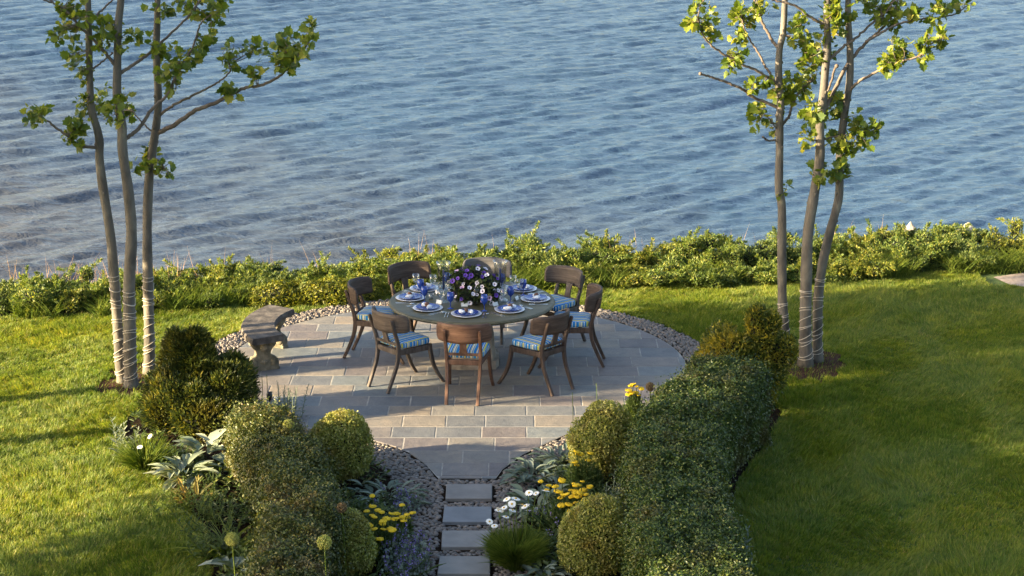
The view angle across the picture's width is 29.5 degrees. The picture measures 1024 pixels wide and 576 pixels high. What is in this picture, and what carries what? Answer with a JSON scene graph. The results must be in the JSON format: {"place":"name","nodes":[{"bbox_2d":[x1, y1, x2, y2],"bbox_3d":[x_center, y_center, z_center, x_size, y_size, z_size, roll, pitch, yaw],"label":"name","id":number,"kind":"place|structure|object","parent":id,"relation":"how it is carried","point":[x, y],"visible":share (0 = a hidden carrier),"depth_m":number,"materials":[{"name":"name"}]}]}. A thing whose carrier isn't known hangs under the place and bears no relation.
{"place":"outdoors","nodes":[
{"label":"outdoors","id":0,"kind":"place"},
{"bbox_2d":[375,436,563,575],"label":"path bed","id":1,"kind":"object","parent":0,"point":[492,568],"visible":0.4,"depth_m":17.50,"materials":[{"name":"grey gravel"}]},
{"bbox_2d":[375,521,432,575],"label":"catmint","id":2,"kind":"object","parent":1,"relation":"on","point":[412,560],"visible":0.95,"depth_m":16.12,"materials":[{"name":"purple plant"}]},
{"bbox_2d":[437,556,489,575],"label":"stepping stone","id":3,"kind":"object","parent":1,"relation":"on","point":[463,566],"visible":0.83,"depth_m":16.17,"materials":[{"name":"grey stone"}]},
{"bbox_2d":[441,530,490,549],"bbox_3d":[-0.395,2.178,16.771,0.428,0.045,0.373,0,15,0],"label":"stepping stone","id":4,"kind":"object","parent":1,"relation":"on","point":[459,540],"visible":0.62,"depth_m":16.74,"materials":[{"name":"grey stone"}]},
{"bbox_2d":[443,507,491,524],"bbox_3d":[-0.396,2.032,17.322,0.430,0.045,0.373,0,15,0],"label":"stepping stone","id":5,"kind":"object","parent":1,"relation":"on","point":[466,515],"visible":0.86,"depth_m":17.28,"materials":[{"name":"grey stone"}]},
{"bbox_2d":[445,484,491,501],"bbox_3d":[-0.395,1.885,17.873,0.428,0.045,0.373,0,15,0],"label":"stepping stone","id":6,"kind":"object","parent":1,"relation":"on","point":[466,492],"visible":1,"depth_m":17.83,"materials":[{"name":"grey stone"}]},
{"bbox_2d":[476,490,554,572],"bbox_3d":[0.019,2.020,16.148,0.697,0.675,0.686,0,15,0],"label":"daisy clump","id":7,"kind":"object","parent":1,"relation":"on","point":[511,551],"visible":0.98,"depth_m":16.12,"materials":[{"name":"green plant"}]},
{"bbox_2d":[498,484,569,521],"bbox_3d":[0.245,1.929,17.400,0.803,0.200,0.693,0,15,0],"label":"lambs ear","id":8,"kind":"object","parent":1,"relation":"on","point":[518,492],"visible":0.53,"depth_m":17.47},
{"bbox_2d":[0,268,1020,314],"bbox_3d":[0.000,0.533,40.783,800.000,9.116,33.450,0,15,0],"label":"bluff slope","id":9,"kind":"structure","parent":0,"point":[76,312],"depth_m":23.99,"materials":[{"name":"green plant"}]},
{"bbox_2d":[0,278,40,315],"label":"bank shrub","id":10,"kind":"object","parent":9,"relation":"on","point":[3,304],"visible":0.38,"depth_m":23.86,"materials":[{"name":"green plant"}]},
{"bbox_2d":[0,263,88,295],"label":"bank shrub","id":11,"kind":"object","parent":9,"relation":"on","point":[69,274],"visible":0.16,"depth_m":24.42,"materials":[{"name":"green plant"}]},
{"bbox_2d":[7,264,123,313],"bbox_3d":[-5.520,-0.027,24.176,1.510,0.535,1.100,-6,16,-20],"label":"bank shrub","id":12,"kind":"object","parent":9,"relation":"on","point":[28,289],"visible":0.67,"depth_m":23.74,"materials":[{"name":"green plant"}]},
{"bbox_2d":[50,257,142,306],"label":"bank shrub","id":13,"kind":"object","parent":9,"relation":"on","point":[88,273],"visible":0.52,"depth_m":24.09,"materials":[{"name":"green plant"}]},
{"bbox_2d":[57,269,166,312],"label":"bank shrub","id":14,"kind":"object","parent":9,"relation":"on","point":[73,304],"visible":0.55,"depth_m":23.84,"materials":[{"name":"green plant"}]},
{"bbox_2d":[119,252,239,294],"bbox_3d":[-4.239,-0.161,24.746,1.542,0.503,1.142,0,15,0],"label":"bank shrub","id":15,"kind":"object","parent":9,"relation":"on","point":[216,269],"visible":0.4,"depth_m":24.81,"materials":[{"name":"green plant"}]},
{"bbox_2d":[137,266,234,307],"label":"bank shrub","id":16,"kind":"object","parent":9,"relation":"on","point":[170,283],"visible":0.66,"depth_m":24.17,"materials":[{"name":"green plant"}]},
{"bbox_2d":[176,257,278,292],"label":"bank shrub","id":17,"kind":"object","parent":9,"relation":"on","point":[251,269],"visible":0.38,"depth_m":24.77,"materials":[{"name":"green plant"}]},
{"bbox_2d":[230,267,309,299],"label":"bank shrub","id":18,"kind":"object","parent":9,"relation":"on","point":[261,276],"visible":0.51,"depth_m":24.39,"materials":[{"name":"green plant"}]},
{"bbox_2d":[226,252,330,281],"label":"bank shrub","id":19,"kind":"object","parent":9,"relation":"on","point":[275,267],"visible":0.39,"depth_m":25.02,"materials":[{"name":"green plant"}]},
{"bbox_2d":[281,259,375,296],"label":"bank shrub","id":20,"kind":"object","parent":9,"relation":"on","point":[325,270],"visible":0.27,"depth_m":24.78,"materials":[{"name":"green plant"}]},
{"bbox_2d":[318,251,408,281],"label":"bank shrub","id":21,"kind":"object","parent":9,"relation":"on","point":[332,267],"visible":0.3,"depth_m":25.23,"materials":[{"name":"green plant"}]},
{"bbox_2d":[336,263,430,295],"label":"bank shrub","id":22,"kind":"object","parent":9,"relation":"on","point":[384,289],"visible":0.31,"depth_m":24.66,"materials":[{"name":"green plant"}]},
{"bbox_2d":[347,243,474,272],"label":"bank shrub","id":23,"kind":"object","parent":9,"relation":"on","point":[390,253],"visible":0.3,"depth_m":25.87,"materials":[{"name":"green plant"}]},
{"bbox_2d":[376,250,491,282],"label":"bank shrub","id":24,"kind":"object","parent":9,"relation":"on","point":[446,267],"visible":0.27,"depth_m":24.90,"materials":[{"name":"green plant"}]},
{"bbox_2d":[5,214,885,281],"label":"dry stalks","id":25,"kind":"object","parent":9,"relation":"on","point":[227,260],"visible":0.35,"depth_m":25.11,"materials":[{"name":"brown plant"}]},
{"bbox_2d":[421,238,520,271],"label":"bank shrub","id":26,"kind":"object","parent":9,"relation":"on","point":[447,253],"visible":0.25,"depth_m":25.58,"materials":[{"name":"green plant"}]},
{"bbox_2d":[455,228,573,272],"bbox_3d":[0.074,-0.405,25.454,1.446,0.615,1.277,-6,16,-22],"label":"bank shrub","id":27,"kind":"object","parent":9,"relation":"on","point":[525,259],"visible":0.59,"depth_m":25.36,"materials":[{"name":"green plant"}]},
{"bbox_2d":[510,221,633,266],"bbox_3d":[0.761,-0.508,25.724,1.662,0.671,1.102,0,15,0],"label":"bank shrub","id":28,"kind":"object","parent":9,"relation":"on","point":[597,249],"visible":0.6,"depth_m":25.60,"materials":[{"name":"green plant"}]},
{"bbox_2d":[571,250,659,289],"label":"bank shrub","id":29,"kind":"object","parent":9,"relation":"on","point":[635,278],"visible":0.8,"depth_m":25.00,"materials":[{"name":"green plant"}]},
{"bbox_2d":[592,228,682,266],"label":"bank shrub","id":30,"kind":"object","parent":9,"relation":"on","point":[646,257],"visible":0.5,"depth_m":25.75,"materials":[{"name":"green plant"}]},
{"bbox_2d":[650,226,747,267],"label":"bank shrub","id":31,"kind":"object","parent":9,"relation":"on","point":[689,247],"visible":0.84,"depth_m":25.61,"materials":[{"name":"green plant"}]},
{"bbox_2d":[687,250,774,286],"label":"bank shrub","id":32,"kind":"object","parent":9,"relation":"on","point":[747,276],"visible":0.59,"depth_m":25.12,"materials":[{"name":"green plant"}]},
{"bbox_2d":[720,226,819,266],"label":"bank shrub","id":33,"kind":"object","parent":9,"relation":"on","point":[765,248],"visible":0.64,"depth_m":25.71,"materials":[{"name":"green plant"}]},
{"bbox_2d":[766,224,857,257],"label":"bank shrub","id":34,"kind":"object","parent":9,"relation":"on","point":[840,242],"visible":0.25,"depth_m":26.21,"materials":[{"name":"green plant"}]},
{"bbox_2d":[795,234,897,281],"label":"bank shrub","id":35,"kind":"object","parent":9,"relation":"on","point":[872,267],"visible":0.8,"depth_m":25.33,"materials":[{"name":"green plant"}]},
{"bbox_2d":[832,224,902,256],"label":"bank shrub","id":36,"kind":"object","parent":9,"relation":"on","point":[856,238],"visible":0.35,"depth_m":26.50,"materials":[{"name":"green plant"}]},
{"bbox_2d":[861,218,957,272],"bbox_3d":[5.173,-0.544,25.938,1.333,0.639,0.995,9,17,31],"label":"bank shrub","id":37,"kind":"object","parent":9,"relation":"on","point":[932,252],"visible":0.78,"depth_m":25.89,"materials":[{"name":"green plant"}]},
{"bbox_2d":[881,219,986,246],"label":"bank shrub","id":38,"kind":"object","parent":9,"relation":"on","point":[940,229],"visible":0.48,"depth_m":26.52,"materials":[{"name":"green plant"}]},
{"bbox_2d":[888,221,988,254],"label":"bank shrub","id":39,"kind":"object","parent":9,"relation":"on","point":[979,237],"visible":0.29,"depth_m":26.37,"materials":[{"name":"green plant"}]},
{"bbox_2d":[904,227,996,272],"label":"bank shrub","id":40,"kind":"object","parent":9,"relation":"on","point":[971,251],"visible":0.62,"depth_m":25.89,"materials":[{"name":"green plant"}]},
{"bbox_2d":[974,216,1023,258],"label":"bank shrub","id":41,"kind":"object","parent":9,"relation":"on","point":[996,240],"visible":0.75,"depth_m":26.41,"materials":[{"name":"green plant"}]},
{"bbox_2d":[0,0,1023,282],"bbox_3d":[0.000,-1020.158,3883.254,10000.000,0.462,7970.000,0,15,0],"label":"water","id":42,"kind":"structure","parent":0,"point":[466,126],"depth_m":69.81,"materials":[{"name":"blue liquid"}]},
{"bbox_2d":[0,268,1023,575],"bbox_3d":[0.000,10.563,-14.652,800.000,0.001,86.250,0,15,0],"label":"lawn","id":43,"kind":"structure","parent":0,"point":[992,279],"depth_m":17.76,"materials":[{"name":"green plant"}]},
{"bbox_2d":[94,363,150,396],"bbox_3d":[-4.133,1.004,21.241,0.775,0.001,1.283,0,15,0],"label":"mulch ring","id":44,"kind":"object","parent":43,"relation":"on","point":[110,386],"visible":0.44,"depth_m":21.05,"materials":[{"name":"brown soil"}]},
{"bbox_2d":[19,0,123,383],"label":"plane tree","id":45,"kind":"object","parent":44,"relation":"on","point":[75,129],"visible":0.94,"depth_m":20.42,"materials":[{"name":"green plant"}]},
{"bbox_2d":[43,0,233,388],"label":"plane tree","id":46,"kind":"object","parent":44,"relation":"on","point":[68,10],"visible":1,"depth_m":20.23,"materials":[{"name":"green plant"}]},
{"bbox_2d":[123,0,319,373],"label":"plane tree","id":47,"kind":"object","parent":44,"relation":"on","point":[288,57],"visible":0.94,"depth_m":20.55,"materials":[{"name":"green plant"}]},
{"bbox_2d":[124,409,402,575],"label":"planting bed","id":48,"kind":"object","parent":43,"relation":"on","point":[137,421],"visible":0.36,"depth_m":18.15,"materials":[{"name":"soil"}]},
{"bbox_2d":[108,417,141,455],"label":"silver spire","id":49,"kind":"structure","parent":48,"relation":"on","point":[120,435],"depth_m":18.72,"materials":[{"name":"green plant"}]},
{"bbox_2d":[109,425,177,472],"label":"daisy clump","id":50,"kind":"object","parent":48,"relation":"on","point":[136,458],"visible":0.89,"depth_m":18.44,"materials":[{"name":"green plant"}]},
{"bbox_2d":[150,441,194,470],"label":"leafy perennial","id":51,"kind":"object","parent":48,"relation":"on","point":[181,452],"visible":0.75,"depth_m":18.46,"materials":[{"name":"green plant"}]},
{"bbox_2d":[143,451,221,493],"bbox_3d":[-3.078,1.716,18.164,0.765,0.231,0.745,0,15,0],"label":"lambs ear","id":52,"kind":"object","parent":48,"relation":"on","point":[164,470],"visible":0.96,"depth_m":18.18},
{"bbox_2d":[149,480,219,516],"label":"leafy perennial","id":53,"kind":"object","parent":48,"relation":"on","point":[187,504],"visible":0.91,"depth_m":17.45,"materials":[{"name":"green plant"}]},
{"bbox_2d":[153,323,218,381],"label":"yew shrub","id":54,"kind":"object","parent":48,"relation":"on","point":[192,340],"visible":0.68,"depth_m":19.68,"materials":[{"name":"green plant"}]},
{"bbox_2d":[166,475,218,504],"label":"leafy perennial","id":55,"kind":"object","parent":48,"relation":"on","point":[196,490],"visible":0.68,"depth_m":17.79,"materials":[{"name":"green plant"}]},
{"bbox_2d":[172,428,225,463],"bbox_3d":[-2.961,1.555,18.624,0.562,0.239,0.545,-4,15,-16],"label":"lambs ear","id":56,"kind":"object","parent":48,"relation":"on","point":[212,445],"visible":0.83,"depth_m":18.71},
{"bbox_2d":[136,347,263,445],"bbox_3d":[-3.157,1.042,19.616,1.249,0.852,1.278,0,15,0],"label":"yew shrub","id":57,"kind":"object","parent":48,"relation":"on","point":[172,399],"visible":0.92,"depth_m":19.43,"materials":[{"name":"green plant"}]},
{"bbox_2d":[156,511,254,574],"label":"strappy plant","id":58,"kind":"object","parent":48,"relation":"on","point":[212,553],"visible":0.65,"depth_m":16.48,"materials":[{"name":"green plant"}]},
{"bbox_2d":[169,485,252,535],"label":"leafy perennial","id":59,"kind":"object","parent":48,"relation":"on","point":[204,509],"visible":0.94,"depth_m":17.14,"materials":[{"name":"green plant"}]},
{"bbox_2d":[184,514,253,560],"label":"leafy perennial","id":60,"kind":"object","parent":48,"relation":"on","point":[211,539],"visible":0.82,"depth_m":16.49,"materials":[{"name":"green plant"}]},
{"bbox_2d":[198,556,248,575],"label":"lambs ear","id":61,"kind":"object","parent":48,"relation":"on","point":[225,560],"visible":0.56,"depth_m":16.06},
{"bbox_2d":[260,380,308,417],"bbox_3d":[-2.298,1.171,19.763,0.359,0.458,0.526,4,15,13],"label":"artemisia","id":62,"kind":"object","parent":48,"relation":"on","point":[288,401],"visible":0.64,"depth_m":19.70,"materials":[{"name":"grey plant"}]},
{"bbox_2d":[216,395,359,575],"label":"hedge","id":63,"kind":"object","parent":48,"relation":"on","point":[294,493],"visible":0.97,"depth_m":16.16,"materials":[{"name":"green plant"}]},
{"bbox_2d":[316,534,331,575],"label":"allium","id":64,"kind":"object","parent":48,"relation":"on","point":[324,542],"visible":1,"depth_m":14.30,"materials":[{"name":"green plant"}]},
{"bbox_2d":[308,407,375,483],"bbox_3d":[-1.605,1.485,18.090,0.684,0.750,0.704,0,15,0],"label":"box ball","id":65,"kind":"object","parent":48,"relation":"on","point":[348,438],"visible":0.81,"depth_m":17.90,"materials":[{"name":"green plant"}]},
{"bbox_2d":[328,507,379,575],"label":"box ball","id":66,"kind":"object","parent":48,"relation":"on","point":[363,543],"visible":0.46,"depth_m":15.82,"materials":[{"name":"green plant"}]},
{"bbox_2d":[343,479,431,513],"bbox_3d":[-1.143,1.878,17.630,0.834,0.179,0.759,13,20,40],"label":"lambs ear","id":67,"kind":"object","parent":48,"relation":"on","point":[391,483],"visible":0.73,"depth_m":17.64},
{"bbox_2d":[363,494,415,563],"bbox_3d":[-1.137,2.063,16.543,0.608,0.416,0.881,5,16,18],"label":"yarrow","id":68,"kind":"object","parent":48,"relation":"on","point":[386,522],"visible":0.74,"depth_m":16.41,"materials":[{"name":"yellow plant"}]},
{"bbox_2d":[344,550,445,575],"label":"leafy perennial","id":69,"kind":"object","parent":48,"relation":"on","point":[380,566],"visible":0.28,"depth_m":16.06,"materials":[{"name":"green plant"}]},
{"bbox_2d":[371,482,420,514],"bbox_3d":[-1.050,1.933,17.435,0.446,0.219,0.567,4,15,14],"label":"catmint","id":70,"kind":"object","parent":48,"relation":"on","point":[400,495],"visible":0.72,"depth_m":17.45,"materials":[{"name":"green plant"}]},
{"bbox_2d":[391,503,414,538],"bbox_3d":[-0.945,2.050,16.865,0.233,0.323,0.317,0,15,0],"label":"yarrow","id":71,"kind":"object","parent":48,"relation":"on","point":[401,517],"visible":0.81,"depth_m":16.82,"materials":[{"name":"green plant"}]},
{"bbox_2d":[238,275,383,308],"bbox_3d":[-2.505,0.038,24.357,1.840,0.375,0.707,-2,15,-7],"label":"juniper mound","id":72,"kind":"object","parent":43,"relation":"on","point":[330,291],"visible":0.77,"depth_m":24.15,"materials":[{"name":"green plant"}]},
{"bbox_2d":[216,299,699,575],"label":"pebbles","id":73,"kind":"object","parent":43,"relation":"on","point":[394,461],"visible":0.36,"depth_m":18.36,"materials":[{"name":"grey gravel"}]},
{"bbox_2d":[237,311,686,478],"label":"patio","id":74,"kind":"structure","parent":73,"relation":"on","point":[518,411],"depth_m":20.92,"materials":[{"name":"grey stone"}]},
{"bbox_2d":[241,305,294,370],"bbox_3d":[-2.768,0.592,21.945,0.534,0.450,1.444,0,15,0],"label":"garden bench","id":75,"kind":"object","parent":74,"relation":"on","point":[263,335],"visible":0.95,"depth_m":21.55,"materials":[{"name":"stone"}]},
{"bbox_2d":[342,276,410,363],"bbox_3d":[-1.509,0.355,21.935,0.748,0.874,0.590,3,15,13],"label":"klismos chair","id":76,"kind":"object","parent":74,"relation":"on","point":[359,286],"visible":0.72,"depth_m":21.89,"materials":[{"name":"brown wood"}]},
{"bbox_2d":[367,306,444,393],"bbox_3d":[-1.165,0.619,20.944,0.748,0.874,0.590,-13,20,-40],"label":"klismos chair","id":77,"kind":"object","parent":74,"relation":"on","point":[398,334],"visible":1,"depth_m":20.75,"materials":[{"name":"brown wood"}]},
{"bbox_2d":[387,261,430,346],"bbox_3d":[-1.101,0.185,22.577,0.590,0.874,0.748,-10,18,-34],"label":"klismos chair","id":78,"kind":"object","parent":74,"relation":"on","point":[403,271],"visible":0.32,"depth_m":22.74,"materials":[{"name":"brown wood"}]},
{"bbox_2d":[436,322,494,405],"bbox_3d":[-0.480,0.720,20.564,0.590,0.874,0.748,2,15,7],"label":"klismos chair","id":79,"kind":"object","parent":74,"relation":"on","point":[466,341],"visible":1,"depth_m":20.31,"materials":[{"name":"brown wood"}]},
{"bbox_2d":[389,280,554,369],"bbox_3d":[-0.445,0.483,21.714,1.850,0.721,1.850,0,15,0],"label":"dining table","id":80,"kind":"object","parent":74,"relation":"on","point":[537,310],"visible":0.53,"depth_m":21.37,"materials":[{"name":"grey stone"}]},
{"bbox_2d":[447,265,503,304],"bbox_3d":[-0.405,-0.049,21.529,0.631,0.403,0.540,0,15,0],"label":"petunia bowl","id":81,"kind":"object","parent":80,"relation":"on","point":[471,283],"visible":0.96,"depth_m":21.41,"materials":[{"name":"purple"}]},
{"bbox_2d":[462,257,511,344],"bbox_3d":[-0.310,0.140,22.744,0.590,0.874,0.748,2,15,7],"label":"klismos chair","id":82,"kind":"object","parent":74,"relation":"on","point":[505,265],"visible":0.22,"depth_m":22.91,"materials":[{"name":"brown wood"}]},
{"bbox_2d":[497,308,574,396],"bbox_3d":[0.279,0.639,20.871,0.748,0.874,0.590,13,20,41],"label":"klismos chair","id":83,"kind":"object","parent":74,"relation":"on","point":[541,337],"visible":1,"depth_m":20.67,"materials":[{"name":"brown wood"}]},
{"bbox_2d":[519,265,585,341],"bbox_3d":[0.473,0.236,22.384,0.748,0.874,0.590,-14,20,-42],"label":"klismos chair","id":84,"kind":"object","parent":74,"relation":"on","point":[569,276],"visible":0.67,"depth_m":22.48,"materials":[{"name":"brown wood"}]},
{"bbox_2d":[538,283,605,367],"bbox_3d":[0.671,0.418,21.700,0.748,0.874,0.590,1,15,4],"label":"klismos chair","id":85,"kind":"object","parent":74,"relation":"on","point":[593,299],"visible":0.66,"depth_m":21.52,"materials":[{"name":"brown wood"}]},
{"bbox_2d":[1,242,1023,319],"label":"wild grass","id":86,"kind":"structure","parent":43,"relation":"on","point":[1010,263],"depth_m":24.89,"materials":[{"name":"green plant"}]},
{"bbox_2d":[525,405,781,575],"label":"planting bed","id":87,"kind":"object","parent":43,"relation":"on","point":[775,414],"visible":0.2,"depth_m":18.20,"materials":[{"name":"soil"}]},
{"bbox_2d":[127,399,775,575],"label":"ground cover","id":88,"kind":"object","parent":87,"relation":"on","point":[391,508],"visible":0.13,"depth_m":17.56,"materials":[{"name":"green plant"}]},
{"bbox_2d":[499,457,566,493],"bbox_3d":[0.209,1.725,18.201,0.676,0.181,0.708,5,16,18],"label":"lambs ear","id":89,"kind":"object","parent":87,"relation":"on","point":[520,468],"visible":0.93,"depth_m":18.15},
{"bbox_2d":[510,507,560,541],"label":"leafy perennial","id":90,"kind":"object","parent":87,"relation":"on","point":[535,516],"visible":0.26,"depth_m":16.99,"materials":[{"name":"green plant"}]},
{"bbox_2d":[514,560,575,575],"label":"lambs ear","id":91,"kind":"object","parent":87,"relation":"on","point":[530,569],"visible":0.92,"depth_m":15.93},
{"bbox_2d":[527,443,570,473],"bbox_3d":[0.440,1.632,18.551,0.607,0.162,0.664,0,15,0],"label":"lambs ear","id":92,"kind":"object","parent":87,"relation":"on","point":[541,460],"visible":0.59,"depth_m":18.61},
{"bbox_2d":[525,495,573,544],"bbox_3d":[0.494,2.024,16.977,0.701,0.287,0.686,-6,16,-22],"label":"catmint","id":93,"kind":"object","parent":87,"relation":"on","point":[538,524],"visible":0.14,"depth_m":16.97,"materials":[{"name":"green plant"}]},
{"bbox_2d":[538,477,595,532],"bbox_3d":[0.527,1.922,16.962,0.510,0.470,0.607,-4,15,-14],"label":"yarrow","id":94,"kind":"object","parent":87,"relation":"on","point":[575,496],"visible":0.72,"depth_m":16.91,"materials":[{"name":"yellow plant"}]},
{"bbox_2d":[563,449,605,493],"bbox_3d":[0.660,1.701,17.737,0.434,0.510,0.417,0,15,0],"label":"yarrow","id":95,"kind":"object","parent":87,"relation":"on","point":[584,471],"visible":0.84,"depth_m":17.69,"materials":[{"name":"green plant"}]},
{"bbox_2d":[556,492,626,575],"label":"box ball","id":96,"kind":"object","parent":87,"relation":"on","point":[586,542],"visible":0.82,"depth_m":15.78,"materials":[{"name":"green plant"}]},
{"bbox_2d":[565,399,632,477],"bbox_3d":[0.849,1.430,18.194,0.679,0.804,0.679,-13,20,-41],"label":"box ball","id":97,"kind":"object","parent":87,"relation":"on","point":[597,430],"visible":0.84,"depth_m":18.02,"materials":[{"name":"green plant"}]},
{"bbox_2d":[622,383,644,426],"bbox_3d":[1.232,1.203,19.610,0.306,0.490,0.366,0,15,0],"label":"yarrow","id":98,"kind":"object","parent":87,"relation":"on","point":[634,399],"visible":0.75,"depth_m":19.56,"materials":[{"name":"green plant"}]},
{"bbox_2d":[609,346,780,575],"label":"hedge","id":99,"kind":"object","parent":87,"relation":"on","point":[701,432],"visible":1,"depth_m":16.43,"materials":[{"name":"green plant"}]},
{"bbox_2d":[689,301,800,402],"bbox_3d":[2.390,0.697,20.242,1.217,1.167,0.958,0,15,0],"label":"golden shrub","id":100,"kind":"object","parent":87,"relation":"on","point":[763,337],"visible":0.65,"depth_m":20.05,"materials":[{"name":"green plant"}]},
{"bbox_2d":[637,259,747,288],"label":"bank shrub","id":101,"kind":"object","parent":43,"relation":"on","point":[677,273],"visible":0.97,"depth_m":25.00,"materials":[{"name":"green plant"}]},
{"bbox_2d":[745,245,849,284],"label":"bank shrub","id":102,"kind":"object","parent":43,"relation":"on","point":[760,272],"visible":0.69,"depth_m":25.19,"materials":[{"name":"green plant"}]},
{"bbox_2d":[786,351,847,381],"bbox_3d":[3.276,0.851,21.815,0.954,0.001,1.245,6,16,23],"label":"mulch ring","id":103,"kind":"object","parent":43,"relation":"on","point":[834,361],"visible":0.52,"depth_m":21.65,"materials":[{"name":"brown soil"}]},
{"bbox_2d":[679,0,820,363],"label":"plane tree","id":104,"kind":"object","parent":103,"relation":"on","point":[779,97],"visible":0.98,"depth_m":21.09,"materials":[{"name":"green plant"}]},
{"bbox_2d":[771,0,975,367],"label":"plane tree","id":105,"kind":"object","parent":103,"relation":"on","point":[819,113],"visible":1,"depth_m":21.04,"materials":[{"name":"green plant"}]},
{"bbox_2d":[812,0,956,362],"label":"plane tree","id":106,"kind":"object","parent":103,"relation":"on","point":[892,61],"visible":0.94,"depth_m":21.13,"materials":[{"name":"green plant"}]},
{"bbox_2d":[994,273,1023,285],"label":"garden path","id":107,"kind":"structure","parent":0,"point":[1014,279],"depth_m":25.47,"materials":[{"name":"stone"}]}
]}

